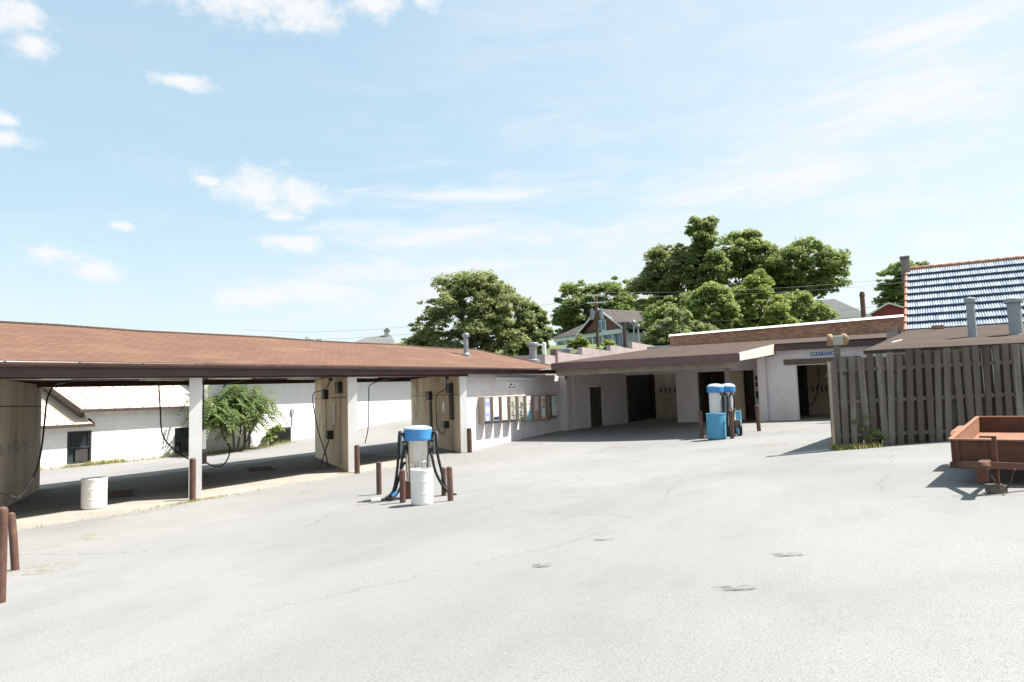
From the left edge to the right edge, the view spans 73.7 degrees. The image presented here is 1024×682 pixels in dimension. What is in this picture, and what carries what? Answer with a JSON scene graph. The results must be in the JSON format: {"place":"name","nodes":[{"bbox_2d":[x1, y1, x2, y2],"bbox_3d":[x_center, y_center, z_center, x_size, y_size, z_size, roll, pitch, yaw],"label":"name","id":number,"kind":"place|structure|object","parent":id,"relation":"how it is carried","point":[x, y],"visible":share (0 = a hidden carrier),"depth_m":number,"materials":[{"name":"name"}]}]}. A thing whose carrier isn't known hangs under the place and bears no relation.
{"place":"outdoors","nodes":[
{"label":"outdoors","id":0,"kind":"place"},
{"bbox_2d":[40,439,297,470],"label":"grass","id":1,"kind":"structure","parent":0,"point":[101,462],"depth_m":30.23,"materials":[{"name":"green plant"}]},
{"bbox_2d":[261,424,284,442],"bbox_3d":[-12.726,4.894,36.247,0.847,0.992,1.313,-6,-6,45],"label":"weed","id":2,"kind":"object","parent":1,"relation":"on","point":[269,437],"visible":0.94,"depth_m":36.10,"materials":[{"name":"green plant"}]},
{"bbox_2d":[0,419,1023,681],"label":"parking lot","id":3,"kind":"structure","parent":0,"point":[904,563],"depth_m":7.05,"materials":[{"name":"grey asphalt"}]},
{"bbox_2d":[0,506,7,603],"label":"bollard","id":4,"kind":"object","parent":3,"relation":"on","point":[3,540],"visible":0.9,"depth_m":8.11,"materials":[{"name":"brown metal"}]},
{"bbox_2d":[8,512,19,570],"bbox_3d":[-7.364,3.009,10.085,0.183,0.949,0.106,-1,-5,-11],"label":"bollard","id":5,"kind":"object","parent":3,"relation":"on","point":[13,544],"visible":0.86,"depth_m":10.05,"materials":[{"name":"brown metal"}]},
{"bbox_2d":[10,564,51,574],"bbox_3d":[-6.913,3.344,10.049,1.400,0.037,1.000,-4,-5,29],"label":"debris","id":6,"kind":"object","parent":3,"relation":"on","point":[38,569],"visible":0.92,"depth_m":9.97,"materials":[{"name":"beige"}]},
{"bbox_2d":[7,453,445,530],"bbox_3d":[-11.990,4.141,17.288,7.851,0.135,27.000,-4,-5,29],"label":"concrete pad","id":7,"kind":"object","parent":3,"relation":"on","point":[48,505],"visible":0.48,"depth_m":19.86,"materials":[{"name":"beige concrete"}]},
{"bbox_2d":[81,476,107,509],"bbox_3d":[-9.729,3.540,15.897,0.546,0.700,0.546,0,-5,-27],"label":"drum","id":8,"kind":"object","parent":7,"relation":"on","point":[93,493],"visible":1,"depth_m":15.69,"materials":[{"name":"white plastic"}]},
{"bbox_2d":[107,489,137,497],"bbox_3d":[-10.609,4.104,18.356,0.900,0.020,1.500,0,-5,-26],"label":"drain grate","id":9,"kind":"object","parent":7,"relation":"on","point":[122,493],"visible":0.68,"depth_m":18.36,"materials":[{"name":"metal"}]},
{"bbox_2d":[189,458,195,501],"bbox_3d":[-7.868,3.447,16.817,0.150,1.125,0.150,-4,-5,29],"label":"bollard","id":10,"kind":"object","parent":7,"relation":"on","point":[192,478],"visible":0.88,"depth_m":16.77,"materials":[{"name":"brown metal"}]},
{"bbox_2d":[245,466,275,471],"bbox_3d":[-8.874,4.502,24.047,0.900,0.020,1.500,0,-5,-26],"label":"drain grate","id":11,"kind":"object","parent":7,"relation":"on","point":[262,468],"visible":1,"depth_m":23.99,"materials":[{"name":"metal"}]},
{"bbox_2d":[354,445,359,473],"bbox_3d":[-4.990,3.838,21.987,0.170,0.985,0.170,-4,-5,29],"label":"bollard","id":12,"kind":"object","parent":7,"relation":"on","point":[357,459],"visible":0.91,"depth_m":21.93,"materials":[{"name":"brown metal"}]},
{"bbox_2d":[177,384,287,451],"bbox_3d":[-13.338,3.699,33.659,3.489,3.545,6.257,-4,-5,29],"label":"sapling","id":13,"kind":"object","parent":3,"relation":"on","point":[245,411],"visible":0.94,"depth_m":33.16,"materials":[{"name":"green plant"}]},
{"bbox_2d":[37,458,444,527],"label":"grass","id":14,"kind":"structure","parent":3,"relation":"on","point":[180,502],"depth_m":16.70,"materials":[{"name":"green plant"}]},
{"bbox_2d":[0,321,573,506],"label":"car wash building","id":15,"kind":"structure","parent":3,"relation":"on","point":[35,358],"depth_m":20.94,"materials":[{"name":"red"}]},
{"bbox_2d":[0,380,67,498],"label":"wash hose","id":16,"kind":"object","parent":15,"relation":"hanging from","point":[39,459],"visible":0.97,"depth_m":15.19,"materials":[{"name":"black rubber"}]},
{"bbox_2d":[156,381,188,459],"bbox_3d":[-9.345,2.265,19.517,2.502,2.479,0.601,-5,-5,33],"label":"wash hose","id":17,"kind":"object","parent":15,"relation":"hanging from","point":[158,382],"visible":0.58,"depth_m":19.75,"materials":[{"name":"black rubber"}]},
{"bbox_2d":[207,442,229,466],"bbox_3d":[-8.568,3.261,19.653,0.140,0.790,2.362,-2,-5,-2],"label":"wash hose","id":18,"kind":"object","parent":15,"relation":"hanging from","point":[224,462],"visible":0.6,"depth_m":20.30,"materials":[{"name":"black rubber"}]},
{"bbox_2d":[223,379,245,387],"bbox_3d":[-8.649,1.274,21.320,0.139,0.401,2.434,-1,-5,-8],"label":"wash hose","id":19,"kind":"object","parent":15,"relation":"hanging from","point":[234,382],"visible":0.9,"depth_m":21.21,"materials":[{"name":"black rubber"}]},
{"bbox_2d":[312,377,332,468],"bbox_3d":[-6.782,2.868,24.244,0.244,3.093,4.252,0,-5,-27],"label":"wash hose","id":20,"kind":"object","parent":15,"relation":"hanging from","point":[330,379],"visible":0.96,"depth_m":23.49,"materials":[{"name":"black rubber"}]},
{"bbox_2d":[365,377,394,442],"bbox_3d":[-5.341,2.814,27.168,0.146,2.751,4.946,0,-5,-25],"label":"wash hose","id":21,"kind":"object","parent":15,"relation":"hanging from","point":[368,402],"visible":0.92,"depth_m":28.47,"materials":[{"name":"black rubber"}]},
{"bbox_2d":[435,377,448,433],"bbox_3d":[-2.999,2.750,29.143,0.140,2.459,1.398,1,-5,-29],"label":"wash hose","id":22,"kind":"object","parent":15,"relation":"hanging from","point":[446,378],"visible":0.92,"depth_m":29.32,"materials":[{"name":"black rubber"}]},
{"bbox_2d":[478,397,490,423],"bbox_3d":[-1.171,2.994,29.392,0.350,1.160,0.520,-4,-5,29],"label":"vending cabinet","id":23,"kind":"object","parent":15,"relation":"attached to","point":[484,410],"visible":1,"depth_m":29.21,"materials":[{"name":"brown metal"}]},
{"bbox_2d":[490,397,499,423],"bbox_3d":[-0.817,3.038,30.029,0.350,1.168,0.520,-4,-5,29],"label":"vending cabinet","id":24,"kind":"object","parent":15,"relation":"attached to","point":[494,409],"visible":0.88,"depth_m":29.83,"materials":[{"name":"white metal"}]},
{"bbox_2d":[498,396,507,422],"bbox_3d":[-0.448,3.083,30.692,0.350,1.176,0.520,-4,-5,29],"label":"vending cabinet","id":25,"kind":"object","parent":15,"relation":"attached to","point":[502,400],"visible":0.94,"depth_m":30.50,"materials":[{"name":"white metal"}]},
{"bbox_2d":[507,396,516,421],"bbox_3d":[-0.070,3.129,31.373,0.350,1.184,0.520,-4,-5,29],"label":"vending cabinet","id":26,"kind":"object","parent":15,"relation":"attached to","point":[511,413],"visible":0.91,"depth_m":31.17,"materials":[{"name":"brown metal"}]},
{"bbox_2d":[507,382,516,388],"bbox_3d":[0.003,2.089,31.981,0.025,0.300,1.000,-4,-5,29],"label":"wall sign","id":27,"kind":"object","parent":15,"relation":"attached to","point":[511,385],"visible":1,"depth_m":31.96,"materials":[{"name":"white metal"}]},
{"bbox_2d":[515,396,523,421],"bbox_3d":[0.308,3.175,32.053,0.350,1.192,0.520,-4,-5,29],"label":"vending cabinet","id":28,"kind":"object","parent":15,"relation":"attached to","point":[519,408],"visible":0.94,"depth_m":31.86,"materials":[{"name":"brown metal"}]},
{"bbox_2d":[523,395,531,420],"bbox_3d":[0.697,3.222,32.751,0.350,1.200,0.520,-4,-5,29],"label":"vending cabinet","id":29,"kind":"object","parent":15,"relation":"attached to","point":[527,407],"visible":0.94,"depth_m":32.55,"materials":[{"name":"white metal"}]},
{"bbox_2d":[531,395,539,419],"bbox_3d":[1.085,3.270,33.449,0.350,1.208,0.520,-4,-5,29],"label":"vending cabinet","id":30,"kind":"object","parent":15,"relation":"attached to","point":[534,407],"visible":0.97,"depth_m":33.24,"materials":[{"name":"pink metal"}]},
{"bbox_2d":[538,395,546,419],"bbox_3d":[1.453,3.315,34.112,0.350,1.216,0.520,-4,-5,29],"label":"vending cabinet","id":31,"kind":"object","parent":15,"relation":"attached to","point":[542,408],"visible":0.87,"depth_m":33.92,"materials":[{"name":"brown metal"}]},
{"bbox_2d":[545,395,551,418],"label":"vending cabinet","id":32,"kind":"object","parent":15,"relation":"attached to","point":[548,407],"visible":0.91,"depth_m":34.49,"materials":[{"name":"brown metal"}]},
{"bbox_2d":[550,395,557,417],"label":"vending cabinet","id":33,"kind":"object","parent":15,"relation":"attached to","point":[553,402],"visible":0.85,"depth_m":35.07,"materials":[{"name":"metal"}]},
{"bbox_2d":[376,462,381,494],"bbox_3d":[-3.282,3.429,16.836,0.130,0.905,0.130,-4,-5,29],"label":"bollard","id":34,"kind":"object","parent":3,"relation":"on","point":[378,480],"visible":0.85,"depth_m":16.79,"materials":[{"name":"brown metal"}]},
{"bbox_2d":[399,469,405,502],"bbox_3d":[-2.401,3.228,14.973,0.130,0.825,0.130,-4,-5,29],"label":"bollard","id":35,"kind":"object","parent":3,"relation":"on","point":[402,485],"visible":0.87,"depth_m":14.93,"materials":[{"name":"brown metal"}]},
{"bbox_2d":[371,425,456,501],"bbox_3d":[-2.272,2.837,15.805,1.927,1.750,0.844,-1,-5,-8],"label":"vacuum station","id":36,"kind":"object","parent":3,"relation":"on","point":[416,450],"visible":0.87,"depth_m":15.68,"materials":[{"name":"blue metal"}]},
{"bbox_2d":[410,467,432,505],"bbox_3d":[-1.901,3.069,14.407,0.484,0.740,0.484,-2,-5,3],"label":"drum","id":37,"kind":"object","parent":3,"relation":"on","point":[421,480],"visible":0.99,"depth_m":14.21,"materials":[{"name":"white plastic"}]},
{"bbox_2d":[441,467,446,495],"bbox_3d":[-1.578,3.290,15.795,0.120,0.745,0.120,-4,-5,29],"label":"bollard","id":38,"kind":"object","parent":3,"relation":"on","point":[443,492],"visible":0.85,"depth_m":15.76,"materials":[{"name":"brown metal"}]},
{"bbox_2d":[446,466,453,500],"bbox_3d":[-1.326,3.099,14.596,0.129,0.829,0.178,0,-5,-24],"label":"bollard","id":39,"kind":"object","parent":3,"relation":"on","point":[450,497],"visible":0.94,"depth_m":14.55,"materials":[{"name":"brown metal"}]},
{"bbox_2d":[467,428,471,452],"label":"bollard","id":40,"kind":"object","parent":3,"relation":"on","point":[469,440],"visible":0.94,"depth_m":27.79,"materials":[{"name":"brown metal"}]},
{"bbox_2d":[698,411,703,438],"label":"bollard","id":41,"kind":"object","parent":3,"relation":"on","point":[700,418],"visible":0.91,"depth_m":27.28,"materials":[{"name":"brown metal"}]},
{"bbox_2d":[706,413,726,439],"bbox_3d":[7.870,3.283,26.299,0.742,1.000,0.742,-2,-5,7],"label":"drum","id":42,"kind":"object","parent":3,"relation":"on","point":[716,425],"visible":1,"depth_m":26.00,"materials":[{"name":"blue plastic"}]},
{"bbox_2d":[539,314,903,428],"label":"wash building","id":43,"kind":"structure","parent":3,"relation":"on","point":[776,372],"depth_m":40.03,"materials":[{"name":"white paint"}]},
{"bbox_2d":[588,384,604,426],"bbox_3d":[4.741,3.796,39.041,0.271,2.620,1.760,-5,-6,35],"label":"door","id":44,"kind":"structure","parent":43,"relation":"in","point":[595,394],"depth_m":39.10,"materials":[{"name":"metal"}]},
{"bbox_2d":[707,383,741,436],"bbox_3d":[8.608,2.836,27.732,1.259,2.230,1.188,-3,-5,16],"label":"vacuum station","id":45,"kind":"object","parent":3,"relation":"on","point":[721,398],"visible":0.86,"depth_m":27.45,"materials":[{"name":"white paint"}]},
{"bbox_2d":[728,410,734,438],"bbox_3d":[8.362,3.223,25.995,0.170,1.175,0.170,-4,-5,29],"label":"bollard","id":46,"kind":"object","parent":3,"relation":"on","point":[731,425],"visible":0.93,"depth_m":25.93,"materials":[{"name":"brown metal"}]},
{"bbox_2d":[731,408,742,433],"bbox_3d":[8.942,3.220,27.257,0.450,1.102,0.555,-3,-5,19],"label":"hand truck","id":47,"kind":"object","parent":3,"relation":"on","point":[738,424],"visible":0.52,"depth_m":27.13,"materials":[{"name":"black metal"}]},
{"bbox_2d":[722,585,753,589],"bbox_3d":[1.821,2.010,5.566,0.380,0.031,0.160,-3,-5,9],"label":"tar patch","id":48,"kind":"object","parent":3,"relation":"on","point":[737,588],"visible":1,"depth_m":5.52,"materials":[{"name":"grey asphalt"}]},
{"bbox_2d":[735,410,741,433],"bbox_3d":[9.280,3.379,28.431,0.556,0.950,0.556,-3,-5,16],"label":"drum","id":49,"kind":"object","parent":3,"relation":"on","point":[737,417],"visible":0.25,"depth_m":28.19,"materials":[{"name":"blue plastic"}]},
{"bbox_2d":[755,405,760,430],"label":"bollard","id":50,"kind":"object","parent":3,"relation":"on","point":[758,423],"visible":0.9,"depth_m":28.80,"materials":[{"name":"brown metal"}]},
{"bbox_2d":[766,414,880,421],"bbox_3d":[18.722,4.138,37.574,8.000,0.173,9.000,-4,-5,29],"label":"concrete apron","id":51,"kind":"object","parent":3,"relation":"on","point":[821,417],"visible":0.25,"depth_m":36.80,"materials":[{"name":"grey concrete"}]},
{"bbox_2d":[825,361,863,443],"bbox_3d":[9.758,1.772,19.827,0.071,2.313,4.991,-5,-6,36],"label":"wooden fence","id":52,"kind":"object","parent":3,"relation":"on","point":[828,375],"visible":0.05,"depth_m":17.90,"materials":[{"name":"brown wood"}]},
{"bbox_2d":[852,413,887,443],"bbox_3d":[9.002,2.242,17.180,0.820,0.854,0.375,-3,-5,14],"label":"weed","id":53,"kind":"object","parent":3,"relation":"on","point":[872,430],"visible":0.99,"depth_m":17.16,"materials":[{"name":"green plant"}]},
{"bbox_2d":[830,343,1023,446],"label":"wooden fence","id":54,"kind":"object","parent":3,"relation":"on","point":[920,396],"visible":0.78,"depth_m":17.20,"materials":[{"name":"grey wood"}]},
{"bbox_2d":[863,297,1023,416],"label":"shed","id":55,"kind":"structure","parent":3,"relation":"on","point":[938,337],"depth_m":21.98,"materials":[{"name":"brown"}]},
{"bbox_2d":[948,416,1023,490],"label":"utility trailer","id":56,"kind":"object","parent":3,"relation":"on","point":[982,445],"visible":0.99,"depth_m":9.81,"materials":[{"name":"brown metal"}]},
{"bbox_2d":[984,484,1007,493],"bbox_3d":[6.363,1.940,8.973,0.200,0.110,0.180,-3,-5,9],"label":"wooden block","id":57,"kind":"object","parent":3,"relation":"on","point":[992,488],"depth_m":8.89,"materials":[{"name":"grey wood"}]},
{"bbox_2d":[0,0,1023,346],"label":"sky","id":58,"kind":"structure","parent":0,"point":[304,168],"materials":[{"name":"blue"}]},
{"bbox_2d":[495,344,628,355],"bbox_3d":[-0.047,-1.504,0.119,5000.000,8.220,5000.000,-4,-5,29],"label":"ground","id":59,"kind":"structure","parent":0,"point":[592,346],"depth_m":74.44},
{"bbox_2d":[40,385,212,469],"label":"white block building","id":60,"kind":"structure","parent":59,"relation":"on","point":[82,424],"depth_m":29.66,"materials":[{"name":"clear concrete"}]},
{"bbox_2d":[65,430,92,466],"bbox_3d":[-17.873,4.421,28.181,0.220,1.410,1.080,-4,-5,29],"label":"window","id":61,"kind":"structure","parent":60,"relation":"in","point":[78,449],"depth_m":28.21,"materials":[{"name":"grey glass"}]},
{"bbox_2d":[173,427,188,455],"bbox_3d":[-15.578,4.737,32.304,0.220,1.290,1.000,-4,-5,29],"label":"window","id":62,"kind":"structure","parent":60,"relation":"in","point":[181,443],"depth_m":32.30,"materials":[{"name":"black glass"}]},
{"bbox_2d":[202,382,410,452],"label":"warehouse","id":63,"kind":"structure","parent":59,"relation":"on","point":[389,402],"depth_m":38.93,"materials":[{"name":"grey paint"}]},
{"bbox_2d":[356,328,395,343],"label":"distant house","id":64,"kind":"structure","parent":59,"relation":"on","point":[387,337],"depth_m":142.35,"materials":[{"name":"grey"}]},
{"bbox_2d":[396,268,540,355],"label":"broadleaf tree","id":65,"kind":"object","parent":59,"relation":"on","point":[485,307],"visible":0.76,"depth_m":67.53,"materials":[{"name":"green plant"}]},
{"bbox_2d":[510,303,553,355],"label":"broadleaf tree","id":66,"kind":"object","parent":59,"relation":"on","point":[542,333],"visible":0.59,"depth_m":67.88,"materials":[{"name":"green plant"}]},
{"bbox_2d":[567,334,589,347],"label":"shrub","id":67,"kind":"object","parent":59,"relation":"on","point":[580,340],"visible":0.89,"depth_m":73.91,"materials":[{"name":"green plant"}]},
{"bbox_2d":[550,276,629,339],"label":"broadleaf tree","id":68,"kind":"object","parent":59,"relation":"on","point":[566,319],"visible":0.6,"depth_m":115.94,"materials":[{"name":"green plant"}]},
{"bbox_2d":[512,342,669,374],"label":"pink building","id":69,"kind":"structure","parent":59,"relation":"on","point":[556,356],"depth_m":43.77,"materials":[{"name":"paint"}]},
{"bbox_2d":[587,293,605,347],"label":"utility pole","id":70,"kind":"object","parent":59,"relation":"on","point":[593,316],"visible":0.97,"depth_m":71.87,"materials":[{"name":"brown wood"}]},
{"bbox_2d":[243,296,583,331],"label":"power line","id":71,"kind":"object","parent":70,"relation":"attached to","point":[384,328],"visible":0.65,"depth_m":84.28,"materials":[{"name":"metal"}]},
{"bbox_2d":[340,303,586,338],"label":"power line","id":72,"kind":"object","parent":70,"relation":"attached to","point":[439,330],"visible":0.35,"depth_m":81.28,"materials":[{"name":"metal"}]},
{"bbox_2d":[594,339,615,349],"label":"shrub","id":73,"kind":"object","parent":59,"relation":"on","point":[607,342],"visible":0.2,"depth_m":69.37,"materials":[{"name":"green plant"}]},
{"bbox_2d":[551,308,681,346],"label":"house","id":74,"kind":"structure","parent":59,"relation":"on","point":[610,323],"depth_m":89.55,"materials":[{"name":"grey wood"}]},
{"bbox_2d":[598,319,606,331],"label":"window","id":75,"kind":"structure","parent":74,"relation":"in","point":[602,323],"depth_m":89.23,"materials":[{"name":"blue glass"}]},
{"bbox_2d":[615,335,622,345],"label":"window","id":76,"kind":"structure","parent":74,"relation":"in","point":[617,338],"depth_m":87.16,"materials":[{"name":"blue glass"}]},
{"bbox_2d":[618,323,626,347],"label":"stub pole","id":77,"kind":"object","parent":59,"relation":"on","point":[624,335],"visible":0.4,"depth_m":59.84,"materials":[{"name":"brown wood"}]},
{"bbox_2d":[635,303,900,324],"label":"power line","id":78,"kind":"object","parent":77,"relation":"attached to","point":[766,317],"visible":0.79,"depth_m":60.20,"materials":[{"name":"metal"}]},
{"bbox_2d":[602,291,654,310],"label":"broadleaf tree","id":79,"kind":"object","parent":59,"relation":"on","point":[620,303],"visible":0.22,"depth_m":111.81,"materials":[{"name":"green plant"}]},
{"bbox_2d":[631,320,635,341],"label":"globe lamp","id":80,"kind":"object","parent":59,"relation":"on","point":[633,322],"visible":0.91,"depth_m":61.90,"materials":[{"name":"grey metal"}]},
{"bbox_2d":[636,325,639,342],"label":"globe lamp","id":81,"kind":"object","parent":59,"relation":"on","point":[637,326],"visible":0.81,"depth_m":61.82,"materials":[{"name":"grey metal"}]},
{"bbox_2d":[624,242,708,316],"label":"broadleaf tree","id":82,"kind":"object","parent":59,"relation":"on","point":[661,270],"visible":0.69,"depth_m":83.31,"materials":[{"name":"green plant"}]},
{"bbox_2d":[636,290,718,341],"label":"broadleaf tree","id":83,"kind":"object","parent":59,"relation":"on","point":[653,315],"visible":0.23,"depth_m":76.64,"materials":[{"name":"green plant"}]},
{"bbox_2d":[641,306,717,345],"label":"pale bush","id":84,"kind":"object","parent":59,"relation":"on","point":[658,335],"visible":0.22,"depth_m":64.92,"materials":[{"name":"green plant"}]},
{"bbox_2d":[684,215,718,275],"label":"thin tree","id":85,"kind":"object","parent":59,"relation":"on","point":[709,222],"visible":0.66,"depth_m":81.58,"materials":[{"name":"green plant"}]},
{"bbox_2d":[677,221,732,304],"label":"ivy clad tree","id":86,"kind":"object","parent":59,"relation":"on","point":[703,240],"visible":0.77,"depth_m":80.29,"materials":[{"name":"green plant"}]},
{"bbox_2d":[677,281,743,331],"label":"broadleaf tree","id":87,"kind":"object","parent":59,"relation":"on","point":[697,300],"visible":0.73,"depth_m":68.29,"materials":[{"name":"green plant"}]},
{"bbox_2d":[715,227,772,296],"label":"broadleaf tree","id":88,"kind":"object","parent":59,"relation":"on","point":[748,239],"visible":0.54,"depth_m":84.24,"materials":[{"name":"green plant"}]},
{"bbox_2d":[722,268,798,328],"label":"broadleaf tree","id":89,"kind":"object","parent":59,"relation":"on","point":[749,312],"visible":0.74,"depth_m":70.88,"materials":[{"name":"green plant"}]},
{"bbox_2d":[735,236,852,319],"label":"broadleaf tree","id":90,"kind":"object","parent":59,"relation":"on","point":[828,262],"visible":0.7,"depth_m":80.04,"materials":[{"name":"green plant"}]},
{"bbox_2d":[764,289,839,322],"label":"broadleaf tree","id":91,"kind":"object","parent":59,"relation":"on","point":[801,299],"visible":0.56,"depth_m":73.06,"materials":[{"name":"green plant"}]},
{"bbox_2d":[826,333,848,360],"bbox_3d":[8.502,1.382,17.673,0.549,3.162,0.326,-2,-5,8],"label":"lamp post","id":92,"kind":"object","parent":59,"relation":"on","point":[836,342],"visible":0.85,"depth_m":17.68,"materials":[{"name":"grey metal"}]},
{"bbox_2d":[815,299,871,320],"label":"house","id":93,"kind":"structure","parent":59,"relation":"on","point":[839,306],"depth_m":89.38,"materials":[{"name":"grey"}]},
{"bbox_2d":[859,291,865,317],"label":"chimney stack","id":94,"kind":"object","parent":93,"relation":"attached to","point":[862,303],"visible":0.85,"depth_m":79.68,"materials":[{"name":"red metal"}]},
{"bbox_2d":[869,302,903,316],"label":"red house","id":95,"kind":"structure","parent":59,"relation":"on","point":[888,309],"depth_m":87.45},
{"bbox_2d":[871,259,929,307],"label":"broadleaf tree","id":96,"kind":"object","parent":59,"relation":"on","point":[891,293],"visible":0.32,"depth_m":108.69,"materials":[{"name":"green plant"}]},
{"bbox_2d":[899,255,1023,331],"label":"tiled house","id":97,"kind":"structure","parent":59,"relation":"on","point":[936,294],"depth_m":29.92,"materials":[{"name":"blue tile"}]},
{"bbox_2d":[630,418,755,422],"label":"bay floor","id":98,"kind":"structure","parent":0,"point":[663,420],"depth_m":43.14,"materials":[{"name":"concrete"}]},
{"bbox_2d":[602,278,897,292],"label":"power line","id":99,"kind":"object","parent":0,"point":[748,289],"visible":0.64,"depth_m":69.71,"materials":[{"name":"metal"}]},
{"bbox_2d":[602,282,901,296],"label":"power line","id":100,"kind":"object","parent":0,"point":[733,294],"visible":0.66,"depth_m":70.75,"materials":[{"name":"metal"}]},
{"bbox_2d":[829,440,882,450],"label":"grass","id":101,"kind":"structure","parent":0,"point":[863,445],"depth_m":17.02,"materials":[{"name":"green plant"}]}
]}

